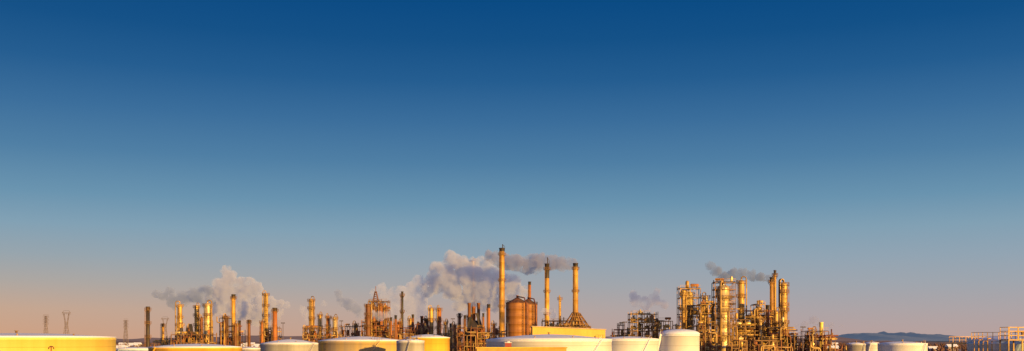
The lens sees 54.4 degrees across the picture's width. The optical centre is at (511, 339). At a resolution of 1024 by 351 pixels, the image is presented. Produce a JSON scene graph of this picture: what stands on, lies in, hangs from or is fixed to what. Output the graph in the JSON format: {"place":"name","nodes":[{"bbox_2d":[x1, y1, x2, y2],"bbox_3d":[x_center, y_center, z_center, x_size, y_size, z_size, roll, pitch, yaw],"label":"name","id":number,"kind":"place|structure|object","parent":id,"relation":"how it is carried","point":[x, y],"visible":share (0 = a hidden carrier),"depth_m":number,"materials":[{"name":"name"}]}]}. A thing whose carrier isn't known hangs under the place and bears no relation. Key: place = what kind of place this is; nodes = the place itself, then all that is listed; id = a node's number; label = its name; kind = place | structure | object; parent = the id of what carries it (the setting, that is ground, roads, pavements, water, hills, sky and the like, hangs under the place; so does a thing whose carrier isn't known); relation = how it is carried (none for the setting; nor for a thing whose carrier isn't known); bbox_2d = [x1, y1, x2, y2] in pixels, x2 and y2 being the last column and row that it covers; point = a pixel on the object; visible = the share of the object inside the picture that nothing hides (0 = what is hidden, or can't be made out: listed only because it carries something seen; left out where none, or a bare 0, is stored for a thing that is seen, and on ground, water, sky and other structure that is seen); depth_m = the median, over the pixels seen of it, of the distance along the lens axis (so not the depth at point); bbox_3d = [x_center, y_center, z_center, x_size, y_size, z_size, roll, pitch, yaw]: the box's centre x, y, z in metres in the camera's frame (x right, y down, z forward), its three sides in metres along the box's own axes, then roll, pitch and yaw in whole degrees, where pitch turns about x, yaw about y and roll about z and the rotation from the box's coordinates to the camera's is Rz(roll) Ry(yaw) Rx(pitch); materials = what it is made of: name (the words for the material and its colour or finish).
{"place":"outdoors","nodes":[
{"label":"outdoors","id":0,"kind":"place"},
{"bbox_2d":[175,301,184,343],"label":"distillation column","id":1,"kind":"structure","parent":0,"point":[179,324],"depth_m":588.84,"materials":[{"name":"yellow metal"}]},
{"bbox_2d":[193,303,199,343],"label":"distillation column","id":2,"kind":"structure","parent":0,"point":[196,323],"depth_m":599.09,"materials":[{"name":"metal"}]},
{"bbox_2d":[198,314,203,343],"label":"distillation column","id":3,"kind":"structure","parent":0,"point":[201,320],"depth_m":597.23,"materials":[{"name":"orange metal"}]},
{"bbox_2d":[232,321,238,345],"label":"distillation column","id":4,"kind":"structure","parent":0,"point":[235,334],"depth_m":595.10,"materials":[{"name":"metal"}]},
{"bbox_2d":[262,290,269,338],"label":"distillation column","id":5,"kind":"structure","parent":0,"point":[265,307],"depth_m":618.70,"materials":[{"name":"metal"}]},
{"bbox_2d":[307,296,314,340],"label":"distillation column","id":6,"kind":"structure","parent":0,"point":[311,310],"depth_m":598.79,"materials":[{"name":"metal"}]},
{"bbox_2d":[317,312,322,339],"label":"distillation column","id":7,"kind":"structure","parent":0,"point":[319,319],"depth_m":599.30,"materials":[{"name":"metal"}]},
{"bbox_2d":[435,305,442,333],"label":"distillation column","id":8,"kind":"structure","parent":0,"point":[438,318],"depth_m":598.68,"materials":[{"name":"orange metal"}]},
{"bbox_2d":[116,335,886,341],"bbox_3d":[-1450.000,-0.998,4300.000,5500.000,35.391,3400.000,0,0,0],"label":"lowland ridge","id":9,"kind":"structure","parent":0,"point":[255,338],"depth_m":3705.89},
{"bbox_2d":[0,0,1023,338],"label":"sky","id":10,"kind":"structure","parent":0,"point":[868,155],"materials":[{"name":"blue"}]},
{"bbox_2d":[476,347,567,350],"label":"control building","id":11,"kind":"structure","parent":0,"point":[521,348],"depth_m":230.00,"materials":[{"name":"yellow brick"}]},
{"bbox_2d":[116,340,966,346],"bbox_3d":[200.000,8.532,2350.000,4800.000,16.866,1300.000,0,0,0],"label":"scrub terrain","id":12,"kind":"structure","parent":0,"point":[932,343],"depth_m":2331.36,"materials":[{"name":"plant"}]},
{"bbox_2d":[530,326,605,337],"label":"warehouse","id":13,"kind":"structure","parent":0,"point":[587,332],"depth_m":420.00,"materials":[{"name":"metal"}]},
{"bbox_2d":[679,289,686,328],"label":"distillation column","id":14,"kind":"structure","parent":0,"point":[682,295],"depth_m":461.30,"materials":[{"name":"metal"}]},
{"bbox_2d":[463,341,960,350],"bbox_3d":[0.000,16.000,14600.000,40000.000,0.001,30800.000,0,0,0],"label":"ground","id":15,"kind":"structure","parent":0,"point":[932,341],"depth_m":9100.82,"materials":[{"name":"brown soil"}]},
{"bbox_2d":[43,314,48,332],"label":"transmission tower","id":16,"kind":"structure","parent":15,"relation":"on","point":[45,319],"depth_m":1498.79,"materials":[{"name":"metal"}]},
{"bbox_2d":[0,330,116,350],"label":"storage tank","id":17,"kind":"object","parent":15,"relation":"on","point":[16,341],"visible":1,"depth_m":207.34,"materials":[{"name":"yellow metal"}]},
{"bbox_2d":[62,311,70,333],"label":"transmission tower","id":18,"kind":"structure","parent":15,"relation":"on","point":[65,322],"depth_m":1449.53,"materials":[{"name":"metal"}]},
{"bbox_2d":[123,320,128,344],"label":"transmission tower","id":19,"kind":"structure","parent":15,"relation":"on","point":[125,326],"depth_m":1498.70,"materials":[{"name":"metal"}]},
{"bbox_2d":[116,345,147,350],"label":"storage tank","id":20,"kind":"object","parent":15,"relation":"on","point":[135,348],"visible":0.78,"depth_m":373.51,"materials":[{"name":"white metal"}]},
{"bbox_2d":[144,307,150,346],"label":"chimney stack","id":21,"kind":"object","parent":15,"relation":"on","point":[147,322],"visible":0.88,"depth_m":559.04,"materials":[{"name":"metal"}]},
{"bbox_2d":[160,323,165,345],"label":"chimney stack","id":22,"kind":"object","parent":15,"relation":"on","point":[162,331],"visible":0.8,"depth_m":619.20,"materials":[{"name":"paint"}]},
{"bbox_2d":[153,336,174,345],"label":"process unit","id":23,"kind":"object","parent":15,"relation":"on","point":[166,340],"visible":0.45,"depth_m":596.67,"materials":[{"name":"brown metal"}]},
{"bbox_2d":[184,324,195,343],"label":"furnace heater","id":24,"kind":"object","parent":15,"relation":"on","point":[190,328],"visible":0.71,"depth_m":576.20,"materials":[{"name":"metal"}]},
{"bbox_2d":[170,330,216,344],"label":"process unit","id":25,"kind":"object","parent":15,"relation":"on","point":[178,340],"visible":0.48,"depth_m":568.10,"materials":[{"name":"yellow metal"}]},
{"bbox_2d":[148,342,241,350],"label":"storage tank","id":26,"kind":"object","parent":15,"relation":"on","point":[195,347],"visible":1,"depth_m":289.64,"materials":[{"name":"metal"}]},
{"bbox_2d":[202,300,212,343],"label":"distillation column","id":27,"kind":"structure","parent":15,"relation":"on","point":[208,320],"depth_m":578.34,"materials":[{"name":"metal"}]},
{"bbox_2d":[222,313,229,344],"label":"distillation column","id":28,"kind":"structure","parent":15,"relation":"on","point":[228,326],"depth_m":599.33,"materials":[{"name":"metal"}]},
{"bbox_2d":[216,314,244,346],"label":"process unit","id":29,"kind":"object","parent":15,"relation":"on","point":[222,341],"visible":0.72,"depth_m":598.86,"materials":[{"name":"brown metal"}]},
{"bbox_2d":[230,294,236,343],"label":"chimney stack","id":30,"kind":"object","parent":15,"relation":"on","point":[233,298],"visible":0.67,"depth_m":618.81,"materials":[{"name":"paint"}]},
{"bbox_2d":[246,320,251,346],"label":"chimney stack","id":31,"kind":"object","parent":15,"relation":"on","point":[248,322],"visible":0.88,"depth_m":609.13,"materials":[{"name":"metal"}]},
{"bbox_2d":[242,345,259,350],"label":"storage tank","id":32,"kind":"object","parent":15,"relation":"on","point":[250,348],"visible":0.77,"depth_m":415.55,"materials":[{"name":"silver metal"}]},
{"bbox_2d":[259,319,264,342],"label":"distillation column","id":33,"kind":"structure","parent":15,"relation":"on","point":[261,332],"depth_m":604.36,"materials":[{"name":"orange metal"}]},
{"bbox_2d":[258,326,281,345],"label":"process unit","id":34,"kind":"object","parent":15,"relation":"on","point":[266,334],"visible":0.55,"depth_m":605.39,"materials":[{"name":"brown metal"}]},
{"bbox_2d":[271,308,278,340],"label":"chimney stack","id":35,"kind":"object","parent":15,"relation":"on","point":[274,325],"visible":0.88,"depth_m":598.75,"materials":[{"name":"orange metal"}]},
{"bbox_2d":[260,338,317,350],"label":"storage tank","id":36,"kind":"object","parent":15,"relation":"on","point":[290,344],"visible":0.96,"depth_m":371.04,"materials":[{"name":"silver metal"}]},
{"bbox_2d":[302,325,339,341],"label":"process unit","id":37,"kind":"object","parent":15,"relation":"on","point":[314,335],"visible":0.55,"depth_m":580.56,"materials":[{"name":"brown metal"}]},
{"bbox_2d":[325,313,330,337],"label":"distillation column","id":38,"kind":"structure","parent":15,"relation":"on","point":[328,321],"depth_m":588.99,"materials":[{"name":"orange metal"}]},
{"bbox_2d":[331,314,337,337],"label":"distillation column","id":39,"kind":"structure","parent":15,"relation":"on","point":[335,324],"depth_m":583.90,"materials":[{"name":"metal"}]},
{"bbox_2d":[336,324,359,337],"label":"process unit","id":40,"kind":"object","parent":15,"relation":"on","point":[352,333],"visible":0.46,"depth_m":583.88,"materials":[{"name":"grey metal"}]},
{"bbox_2d":[318,335,397,350],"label":"storage tank","id":41,"kind":"object","parent":15,"relation":"on","point":[361,343],"visible":0.96,"depth_m":318.14,"materials":[{"name":"white metal"}]},
{"bbox_2d":[364,301,372,335],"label":"distillation column","id":42,"kind":"structure","parent":15,"relation":"on","point":[368,316],"depth_m":568.71,"materials":[{"name":"metal"}]},
{"bbox_2d":[372,303,376,332],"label":"distillation column","id":43,"kind":"structure","parent":15,"relation":"on","point":[374,309],"depth_m":578.94,"materials":[{"name":"metal"}]},
{"bbox_2d":[368,286,381,335],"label":"derrick spire","id":44,"kind":"structure","parent":15,"relation":"on","point":[377,300],"depth_m":580.38,"materials":[{"name":"metal"}]},
{"bbox_2d":[360,316,393,338],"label":"process unit","id":45,"kind":"object","parent":15,"relation":"on","point":[381,334],"visible":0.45,"depth_m":571.22,"materials":[{"name":"orange metal"}]},
{"bbox_2d":[369,300,390,334],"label":"process unit","id":46,"kind":"object","parent":15,"relation":"on","point":[385,302],"visible":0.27,"depth_m":586.37,"materials":[{"name":"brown metal"}]},
{"bbox_2d":[377,301,383,333],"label":"distillation column","id":47,"kind":"structure","parent":15,"relation":"on","point":[380,305],"depth_m":580.70,"materials":[{"name":"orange metal"}]},
{"bbox_2d":[383,305,388,337],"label":"distillation column","id":48,"kind":"structure","parent":15,"relation":"on","point":[385,315],"depth_m":582.93,"materials":[{"name":"metal"}]},
{"bbox_2d":[389,317,391,338],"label":"chimney stack","id":49,"kind":"object","parent":15,"relation":"on","point":[390,327],"visible":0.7,"depth_m":569.45,"materials":[{"name":"orange metal"}]},
{"bbox_2d":[394,315,396,338],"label":"chimney stack","id":50,"kind":"object","parent":15,"relation":"on","point":[395,326],"visible":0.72,"depth_m":559.51,"materials":[{"name":"orange metal"}]},
{"bbox_2d":[400,291,403,324],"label":"chimney stack","id":51,"kind":"object","parent":15,"relation":"on","point":[401,304],"visible":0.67,"depth_m":609.32,"materials":[{"name":"metal"}]},
{"bbox_2d":[387,320,430,339],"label":"process unit","id":52,"kind":"object","parent":15,"relation":"on","point":[407,333],"visible":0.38,"depth_m":577.78,"materials":[{"name":"brown metal"}]},
{"bbox_2d":[396,337,424,350],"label":"storage tank","id":53,"kind":"object","parent":15,"relation":"on","point":[410,344],"visible":1,"depth_m":296.49,"materials":[{"name":"silver metal"}]},
{"bbox_2d":[406,333,449,350],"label":"storage tank","id":54,"kind":"object","parent":15,"relation":"on","point":[436,343],"visible":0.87,"depth_m":382.92,"materials":[{"name":"yellow metal"}]},
{"bbox_2d":[428,305,434,333],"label":"distillation column","id":55,"kind":"structure","parent":15,"relation":"on","point":[430,316],"depth_m":589.08,"materials":[{"name":"metal"}]},
{"bbox_2d":[425,325,456,337],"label":"process unit","id":56,"kind":"object","parent":15,"relation":"on","point":[442,334],"visible":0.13,"depth_m":576.88,"materials":[{"name":"brown metal"}]},
{"bbox_2d":[451,321,457,350],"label":"distillation column","id":57,"kind":"structure","parent":15,"relation":"on","point":[454,332],"depth_m":554.25,"materials":[{"name":"black metal"}]},
{"bbox_2d":[446,329,462,350],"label":"process unit","id":58,"kind":"object","parent":15,"relation":"on","point":[450,335],"visible":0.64,"depth_m":554.41,"materials":[{"name":"brown metal"}]},
{"bbox_2d":[454,325,494,350],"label":"process unit","id":59,"kind":"object","parent":15,"relation":"on","point":[475,333],"visible":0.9,"depth_m":526.95,"materials":[{"name":"brown metal"}]},
{"bbox_2d":[463,303,485,350],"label":"furnace heater","id":60,"kind":"object","parent":15,"relation":"on","point":[474,323],"visible":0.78,"depth_m":536.40,"materials":[{"name":"metal"}]},
{"bbox_2d":[486,304,489,338],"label":"chimney stack","id":61,"kind":"object","parent":15,"relation":"on","point":[488,318],"visible":0.66,"depth_m":559.20,"materials":[{"name":"orange metal"}]},
{"bbox_2d":[485,328,505,337],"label":"process unit","id":62,"kind":"object","parent":15,"relation":"on","point":[497,332],"visible":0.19,"depth_m":574.79,"materials":[{"name":"brown metal"}]},
{"bbox_2d":[499,244,504,337],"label":"chimney stack","id":63,"kind":"object","parent":15,"relation":"on","point":[502,289],"visible":0.81,"depth_m":598.58,"materials":[{"name":"paint"}]},
{"bbox_2d":[506,295,528,336],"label":"silo","id":64,"kind":"object","parent":15,"relation":"on","point":[517,313],"visible":0.74,"depth_m":514.64,"materials":[{"name":"metal"}]},
{"bbox_2d":[526,297,537,334],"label":"silo","id":65,"kind":"object","parent":15,"relation":"on","point":[533,310],"visible":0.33,"depth_m":547.46,"materials":[{"name":"metal"}]},
{"bbox_2d":[116,342,966,350],"bbox_3d":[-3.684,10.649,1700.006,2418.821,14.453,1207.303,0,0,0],"label":"bare woodland","id":66,"kind":"object","parent":15,"relation":"on","point":[941,347],"visible":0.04,"depth_m":1326.18,"materials":[{"name":"brown plant"}]},
{"bbox_2d":[543,257,550,324],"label":"chimney stack","id":67,"kind":"object","parent":15,"relation":"on","point":[546,313],"visible":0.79,"depth_m":608.81,"materials":[{"name":"paint"}]},
{"bbox_2d":[542,318,552,326],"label":"process unit","id":68,"kind":"object","parent":15,"relation":"on","point":[547,320],"visible":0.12,"depth_m":594.10,"materials":[{"name":"brown metal"}]},
{"bbox_2d":[486,332,611,350],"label":"storage tank","id":69,"kind":"object","parent":15,"relation":"on","point":[578,343],"visible":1,"depth_m":260.96,"materials":[{"name":"white metal"}]},
{"bbox_2d":[551,317,568,326],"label":"process unit","id":70,"kind":"object","parent":15,"relation":"on","point":[563,319],"visible":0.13,"depth_m":579.37,"materials":[{"name":"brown metal"}]},
{"bbox_2d":[557,295,562,323],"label":"distillation column","id":71,"kind":"structure","parent":15,"relation":"on","point":[559,299],"depth_m":589.46,"materials":[{"name":"metal"}]},
{"bbox_2d":[572,263,578,327],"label":"chimney stack","id":72,"kind":"object","parent":15,"relation":"on","point":[575,268],"visible":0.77,"depth_m":598.56,"materials":[{"name":"paint"}]},
{"bbox_2d":[565,313,589,327],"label":"chimney base frame","id":73,"kind":"object","parent":15,"relation":"on","point":[580,320],"visible":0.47,"depth_m":596.77,"materials":[{"name":"metal"}]},
{"bbox_2d":[610,322,631,336],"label":"process unit","id":74,"kind":"object","parent":15,"relation":"on","point":[618,329],"visible":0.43,"depth_m":495.32,"materials":[{"name":"grey metal"}]},
{"bbox_2d":[606,335,658,350],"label":"storage tank","id":75,"kind":"object","parent":15,"relation":"on","point":[628,343],"visible":0.88,"depth_m":311.14,"materials":[{"name":"white metal"}]},
{"bbox_2d":[626,310,659,337],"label":"process unit","id":76,"kind":"object","parent":15,"relation":"on","point":[646,320],"visible":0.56,"depth_m":485.42,"materials":[{"name":"brown metal"}]},
{"bbox_2d":[653,320,658,338],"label":"distillation column","id":77,"kind":"structure","parent":15,"relation":"on","point":[655,325],"depth_m":479.31,"materials":[{"name":"metal"}]},
{"bbox_2d":[655,317,677,338],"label":"process unit","id":78,"kind":"object","parent":15,"relation":"on","point":[660,326],"visible":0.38,"depth_m":481.61,"materials":[{"name":"grey metal"}]},
{"bbox_2d":[658,327,699,350],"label":"storage tank","id":79,"kind":"object","parent":15,"relation":"on","point":[678,339],"visible":1,"depth_m":255.66,"materials":[{"name":"white metal"}]},
{"bbox_2d":[677,281,700,329],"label":"process unit","id":80,"kind":"object","parent":15,"relation":"on","point":[690,308],"visible":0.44,"depth_m":466.80,"materials":[{"name":"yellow metal"}]},
{"bbox_2d":[685,289,694,329],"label":"distillation column","id":81,"kind":"structure","parent":15,"relation":"on","point":[688,302],"depth_m":468.15,"materials":[{"name":"metal"}]},
{"bbox_2d":[695,300,714,349],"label":"process unit","id":82,"kind":"object","parent":15,"relation":"on","point":[702,313],"visible":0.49,"depth_m":457.02,"materials":[{"name":"yellow metal"}]},
{"bbox_2d":[701,292,710,328],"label":"distillation column","id":83,"kind":"structure","parent":15,"relation":"on","point":[705,298],"depth_m":463.92,"materials":[{"name":"metal"}]},
{"bbox_2d":[693,321,721,350],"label":"process unit","id":84,"kind":"object","parent":15,"relation":"on","point":[704,346],"visible":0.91,"depth_m":419.48,"materials":[{"name":"brown metal"}]},
{"bbox_2d":[714,280,731,350],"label":"distillation column","id":85,"kind":"structure","parent":15,"relation":"on","point":[724,296],"depth_m":427.41,"materials":[{"name":"metal"}]},
{"bbox_2d":[711,276,739,349],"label":"process unit","id":86,"kind":"object","parent":15,"relation":"on","point":[725,282],"visible":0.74,"depth_m":428.60,"materials":[{"name":"yellow metal"}]},
{"bbox_2d":[736,276,746,343],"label":"distillation column","id":87,"kind":"structure","parent":15,"relation":"on","point":[741,294],"depth_m":448.76,"materials":[{"name":"metal"}]},
{"bbox_2d":[730,313,757,350],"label":"process unit","id":88,"kind":"object","parent":15,"relation":"on","point":[742,330],"visible":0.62,"depth_m":435.56,"materials":[{"name":"brown metal"}]},
{"bbox_2d":[748,311,755,349],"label":"distillation column","id":89,"kind":"structure","parent":15,"relation":"on","point":[752,319],"depth_m":438.81,"materials":[{"name":"metal"}]},
{"bbox_2d":[743,300,773,349],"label":"process unit","id":90,"kind":"object","parent":15,"relation":"on","point":[758,310],"visible":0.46,"depth_m":440.36,"materials":[{"name":"brown metal"}]},
{"bbox_2d":[726,334,792,350],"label":"process unit","id":91,"kind":"object","parent":15,"relation":"on","point":[771,346],"visible":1,"depth_m":399.83,"materials":[{"name":"brown metal"}]},
{"bbox_2d":[756,315,764,345],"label":"distillation column","id":92,"kind":"structure","parent":15,"relation":"on","point":[761,327],"depth_m":435.22,"materials":[{"name":"metal"}]},
{"bbox_2d":[765,305,769,341],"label":"chimney stack","id":93,"kind":"object","parent":15,"relation":"on","point":[767,317],"visible":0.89,"depth_m":439.22,"materials":[{"name":"orange metal"}]},
{"bbox_2d":[768,277,775,339],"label":"chimney stack","id":94,"kind":"object","parent":15,"relation":"on","point":[771,282],"visible":0.61,"depth_m":449.40,"materials":[{"name":"paint"}]},
{"bbox_2d":[772,270,777,309],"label":"chimney stack","id":95,"kind":"object","parent":15,"relation":"on","point":[775,274],"visible":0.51,"depth_m":454.45,"materials":[{"name":"paint"}]},
{"bbox_2d":[772,307,780,342],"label":"distillation column","id":96,"kind":"structure","parent":15,"relation":"on","point":[775,313],"depth_m":435.26,"materials":[{"name":"metal"}]},
{"bbox_2d":[778,278,782,332],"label":"inverted pipe","id":97,"kind":"object","parent":15,"relation":"on","point":[778,298],"visible":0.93,"depth_m":441.00,"materials":[{"name":"metal"}]},
{"bbox_2d":[764,317,797,350],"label":"process unit","id":98,"kind":"object","parent":15,"relation":"on","point":[781,336],"visible":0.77,"depth_m":427.60,"materials":[{"name":"brown metal"}]},
{"bbox_2d":[779,279,788,348],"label":"distillation column","id":99,"kind":"structure","parent":15,"relation":"on","point":[784,293],"depth_m":438.69,"materials":[{"name":"metal"}]},
{"bbox_2d":[786,332,817,350],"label":"process unit","id":100,"kind":"object","parent":15,"relation":"on","point":[798,342],"visible":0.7,"depth_m":423.88,"materials":[{"name":"orange metal"}]},
{"bbox_2d":[801,328,837,350],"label":"process unit","id":101,"kind":"object","parent":15,"relation":"on","point":[811,338],"visible":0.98,"depth_m":419.43,"materials":[{"name":"orange metal"}]},
{"bbox_2d":[847,341,865,350],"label":"storage tank","id":102,"kind":"object","parent":15,"relation":"on","point":[855,346],"visible":1,"depth_m":416.84,"materials":[{"name":"silver metal"}]},
{"bbox_2d":[864,340,877,350],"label":"storage tank","id":103,"kind":"object","parent":15,"relation":"on","point":[871,346],"visible":0.8,"depth_m":436.78,"materials":[{"name":"white metal"}]},
{"bbox_2d":[877,340,927,350],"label":"storage tank","id":104,"kind":"object","parent":15,"relation":"on","point":[902,345],"visible":1,"depth_m":343.25,"materials":[{"name":"white metal"}]},
{"bbox_2d":[966,332,1023,350],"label":"rack","id":105,"kind":"object","parent":15,"relation":"on","point":[994,340],"visible":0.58,"depth_m":145.98,"materials":[{"name":"grey metal"}]},
{"bbox_2d":[999,327,1023,350],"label":"rack","id":106,"kind":"object","parent":15,"relation":"on","point":[1009,335],"visible":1,"depth_m":140.24,"materials":[{"name":"yellow metal"}]},
{"bbox_2d":[835,331,973,340],"bbox_3d":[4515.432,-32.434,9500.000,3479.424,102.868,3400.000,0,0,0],"label":"hills","id":107,"kind":"structure","parent":0,"point":[898,336],"depth_m":8721.73,"materials":[{"name":"blue"}]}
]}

